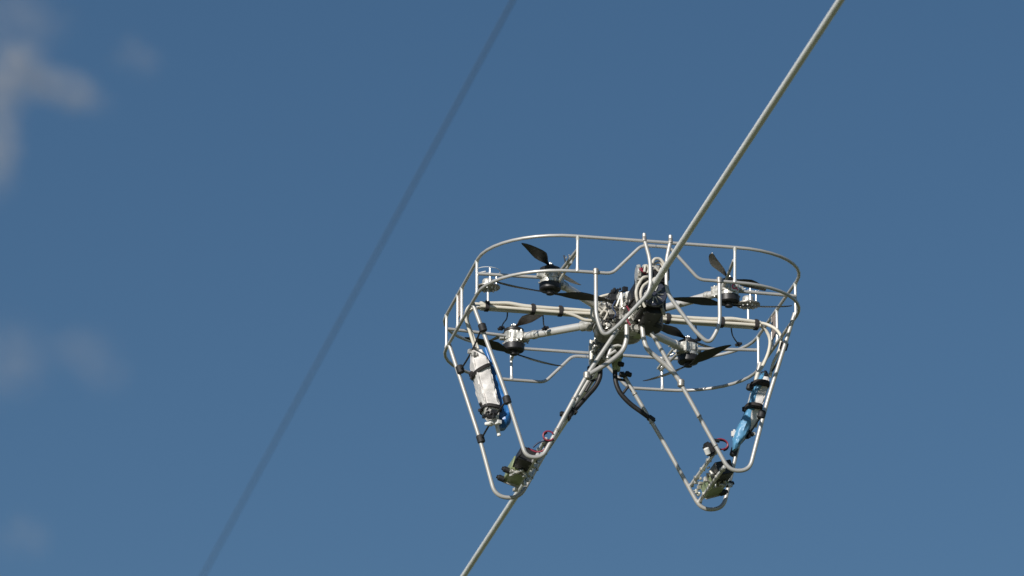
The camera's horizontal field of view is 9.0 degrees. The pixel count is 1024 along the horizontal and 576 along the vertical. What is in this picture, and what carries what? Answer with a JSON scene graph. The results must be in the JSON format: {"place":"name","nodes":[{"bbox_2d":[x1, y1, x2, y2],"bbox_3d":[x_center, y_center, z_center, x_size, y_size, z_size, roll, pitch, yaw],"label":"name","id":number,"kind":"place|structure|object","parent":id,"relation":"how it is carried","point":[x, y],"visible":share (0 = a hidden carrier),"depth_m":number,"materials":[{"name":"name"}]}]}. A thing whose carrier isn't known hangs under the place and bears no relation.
{"place":"outdoors","nodes":[
{"label":"outdoors","id":0,"kind":"place"},
{"bbox_2d":[202,0,513,575],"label":"power line","id":1,"kind":"object","parent":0,"point":[439,136],"visible":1,"depth_m":61.33,"materials":[{"name":"grey metal"}]},
{"bbox_2d":[0,0,1023,575],"label":"sky","id":2,"kind":"structure","parent":0,"point":[195,195],"materials":[{"name":"blue"}]},
{"bbox_2d":[461,0,844,575],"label":"power line","id":3,"kind":"object","parent":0,"point":[786,82],"visible":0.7,"depth_m":19.04,"materials":[{"name":"grey metal"}]},
{"bbox_2d":[443,233,800,511],"bbox_3d":[0.340,0.292,20.360,1.024,0.686,1.044,4,-21,-11],"label":"line inspection drone","id":4,"kind":"object","parent":3,"relation":"attached to","point":[609,321],"visible":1,"depth_m":20.28,"materials":[{"name":"metal"}]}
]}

